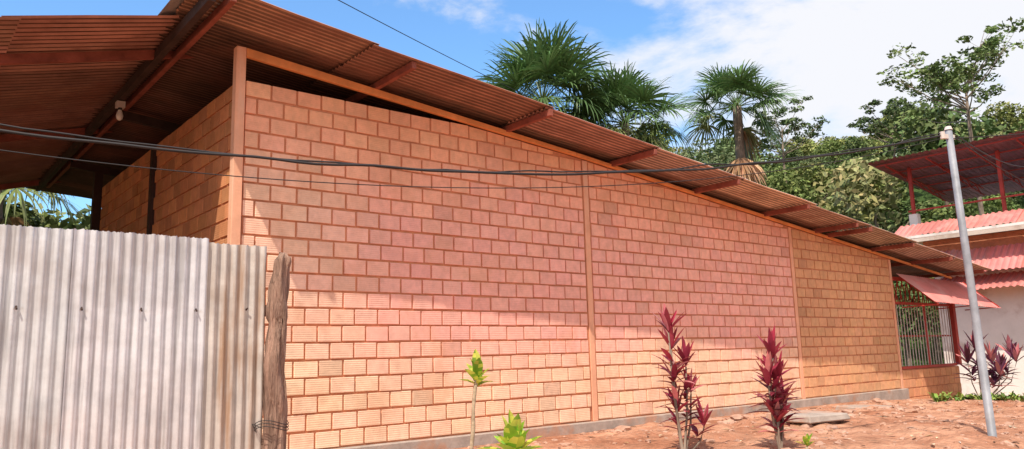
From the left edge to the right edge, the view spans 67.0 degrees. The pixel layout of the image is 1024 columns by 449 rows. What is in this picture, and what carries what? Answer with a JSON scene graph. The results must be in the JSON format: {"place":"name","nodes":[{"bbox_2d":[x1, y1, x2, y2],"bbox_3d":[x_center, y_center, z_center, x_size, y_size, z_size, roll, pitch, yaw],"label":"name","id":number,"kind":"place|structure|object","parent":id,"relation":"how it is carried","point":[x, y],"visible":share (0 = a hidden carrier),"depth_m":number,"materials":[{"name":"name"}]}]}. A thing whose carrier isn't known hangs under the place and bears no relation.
{"place":"outdoors","nodes":[
{"label":"outdoors","id":0,"kind":"place"},
{"bbox_2d":[0,0,1023,223],"label":"sky","id":1,"kind":"structure","parent":0,"point":[831,52],"materials":[{"name":"blue"}]},
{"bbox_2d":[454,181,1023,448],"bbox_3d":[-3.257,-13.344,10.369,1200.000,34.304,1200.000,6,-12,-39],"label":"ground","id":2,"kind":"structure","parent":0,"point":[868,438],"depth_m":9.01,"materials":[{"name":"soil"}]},
{"bbox_2d":[0,187,86,226],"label":"fan palm","id":3,"kind":"object","parent":2,"relation":"on","point":[7,220],"visible":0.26,"depth_m":17.44,"materials":[{"name":"green plant"}]},
{"bbox_2d":[0,224,266,448],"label":"corrugated metal fence","id":4,"kind":"object","parent":2,"relation":"on","point":[117,340],"visible":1,"depth_m":5.02,"materials":[{"name":"silver metal"}]},
{"bbox_2d":[252,252,291,448],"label":"wooden fence post","id":5,"kind":"object","parent":2,"relation":"on","point":[275,420],"visible":1,"depth_m":5.50,"materials":[{"name":"brown wood"}]},
{"bbox_2d":[460,349,492,448],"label":"croton plant","id":6,"kind":"object","parent":2,"relation":"on","point":[475,372],"visible":1,"depth_m":5.83,"materials":[{"name":"green plant"}]},
{"bbox_2d":[0,0,1000,448],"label":"brick warehouse","id":7,"kind":"structure","parent":2,"relation":"on","point":[544,296],"depth_m":10.19,"materials":[{"name":"brick"}]},
{"bbox_2d":[115,100,125,120],"bbox_3d":[-5.072,-1.465,10.002,0.100,0.250,0.100,6,-12,-39],"label":"light bulb","id":8,"kind":"object","parent":7,"relation":"hanging from","point":[119,105],"visible":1,"depth_m":9.97,"materials":[{"name":"white glass"}]},
{"bbox_2d":[477,409,541,448],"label":"croton plant","id":9,"kind":"object","parent":2,"relation":"on","point":[515,433],"visible":1,"depth_m":5.45,"materials":[{"name":"green plant"}]},
{"bbox_2d":[3,96,1023,365],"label":"hillside forest","id":10,"kind":"object","parent":2,"relation":"on","point":[859,188],"visible":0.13,"depth_m":56.16,"materials":[{"name":"green plant"}]},
{"bbox_2d":[475,17,630,128],"bbox_3d":[1.133,-0.712,28.855,6.639,14.002,6.917,6,-12,-39],"label":"fan palm","id":11,"kind":"object","parent":2,"relation":"on","point":[544,61],"visible":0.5,"depth_m":28.36,"materials":[{"name":"green plant"}]},
{"bbox_2d":[567,61,707,154],"bbox_3d":[4.566,0.013,29.184,5.204,12.984,6.276,6,-12,-39],"label":"fan palm","id":12,"kind":"object","parent":2,"relation":"on","point":[633,92],"visible":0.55,"depth_m":28.99,"materials":[{"name":"green plant"}]},
{"bbox_2d":[652,304,716,448],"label":"red cordyline","id":13,"kind":"object","parent":2,"relation":"on","point":[683,352],"visible":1,"depth_m":7.88,"materials":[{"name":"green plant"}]},
{"bbox_2d":[678,61,801,185],"bbox_3d":[10.393,-0.225,34.481,5.332,14.982,5.098,1,-10,-17],"label":"fan palm","id":14,"kind":"object","parent":2,"relation":"on","point":[729,82],"visible":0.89,"depth_m":34.93,"materials":[{"name":"green plant"}]},
{"bbox_2d":[467,398,1023,448],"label":"scattered stones","id":15,"kind":"object","parent":2,"relation":"on","point":[734,418],"visible":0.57,"depth_m":9.89,"materials":[{"name":"brown stone"}]},
{"bbox_2d":[476,399,1022,447],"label":"dead leaf litter","id":16,"kind":"object","parent":2,"relation":"on","point":[846,432],"visible":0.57,"depth_m":9.21,"materials":[{"name":"brown plant"}]},
{"bbox_2d":[743,325,803,448],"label":"red cordyline","id":17,"kind":"object","parent":2,"relation":"on","point":[776,406],"visible":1,"depth_m":7.89,"materials":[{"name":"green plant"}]},
{"bbox_2d":[728,96,829,193],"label":"tree","id":18,"kind":"object","parent":2,"relation":"on","point":[808,135],"visible":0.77,"depth_m":64.83,"materials":[{"name":"green plant"}]},
{"bbox_2d":[796,433,813,448],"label":"croton plant","id":19,"kind":"object","parent":2,"relation":"on","point":[806,438],"visible":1,"depth_m":7.29,"materials":[{"name":"green plant"}]},
{"bbox_2d":[766,404,891,423],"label":"flat concrete slab","id":20,"kind":"structure","parent":2,"relation":"on","point":[810,416],"depth_m":9.56,"materials":[{"name":"grey concrete"}]},
{"bbox_2d":[846,99,926,203],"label":"tree","id":21,"kind":"object","parent":2,"relation":"on","point":[879,124],"visible":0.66,"depth_m":65.03,"materials":[{"name":"green plant"}]},
{"bbox_2d":[875,16,1023,226],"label":"tree","id":22,"kind":"object","parent":2,"relation":"on","point":[986,52],"visible":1,"depth_m":41.85,"materials":[{"name":"green plant"}]},
{"bbox_2d":[912,225,1023,396],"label":"white walls","id":23,"kind":"structure","parent":2,"relation":"on","point":[1006,318],"depth_m":23.60,"materials":[{"name":"paint"}]},
{"bbox_2d":[909,214,921,235],"bbox_3d":[13.585,0.053,26.018,0.240,0.798,0.270,6,-12,-39],"label":"white post base","id":24,"kind":"object","parent":23,"relation":"on","point":[914,219],"visible":0.5,"depth_m":25.97,"materials":[{"name":"paint"}]},
{"bbox_2d":[876,136,1023,223],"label":"posts and trusses","id":25,"kind":"object","parent":23,"relation":"on","point":[910,180],"visible":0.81,"depth_m":25.78,"materials":[{"name":"red paint"}]},
{"bbox_2d":[868,131,1023,201],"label":"roof","id":26,"kind":"structure","parent":25,"relation":"on","point":[988,189],"depth_m":26.17,"materials":[{"name":"red metal"}]},
{"bbox_2d":[894,208,1023,289],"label":"red awnings","id":27,"kind":"object","parent":23,"relation":"attached to","point":[1003,256],"visible":0.65,"depth_m":23.45,"materials":[{"name":"red metal"}]},
{"bbox_2d":[906,222,1023,238],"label":"fascia","id":28,"kind":"structure","parent":27,"relation":"attached to","point":[970,229],"depth_m":23.44,"materials":[{"name":"white paint"}]},
{"bbox_2d":[923,229,1023,250],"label":"band","id":29,"kind":"object","parent":23,"relation":"on","point":[995,239],"visible":0.2,"depth_m":24.40,"materials":[{"name":"paint"}]},
{"bbox_2d":[939,126,996,436],"bbox_3d":[4.941,0.716,8.377,0.251,3.684,0.090,1,-10,-14],"label":"utility pole","id":30,"kind":"object","parent":2,"relation":"on","point":[947,134],"visible":1,"depth_m":8.37,"materials":[{"name":"metal"}]},
{"bbox_2d":[0,0,1023,187],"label":"overhead cables","id":31,"kind":"object","parent":30,"relation":"attached to","point":[323,163],"visible":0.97,"depth_m":6.35,"materials":[{"name":"black rubber"}]},
{"bbox_2d":[928,391,1023,401],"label":"weeds","id":32,"kind":"object","parent":2,"relation":"on","point":[943,396],"visible":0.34,"depth_m":14.98,"materials":[{"name":"green plant"}]},
{"bbox_2d":[952,330,1023,395],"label":"red cordyline","id":33,"kind":"object","parent":2,"relation":"on","point":[1000,363],"visible":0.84,"depth_m":17.54,"materials":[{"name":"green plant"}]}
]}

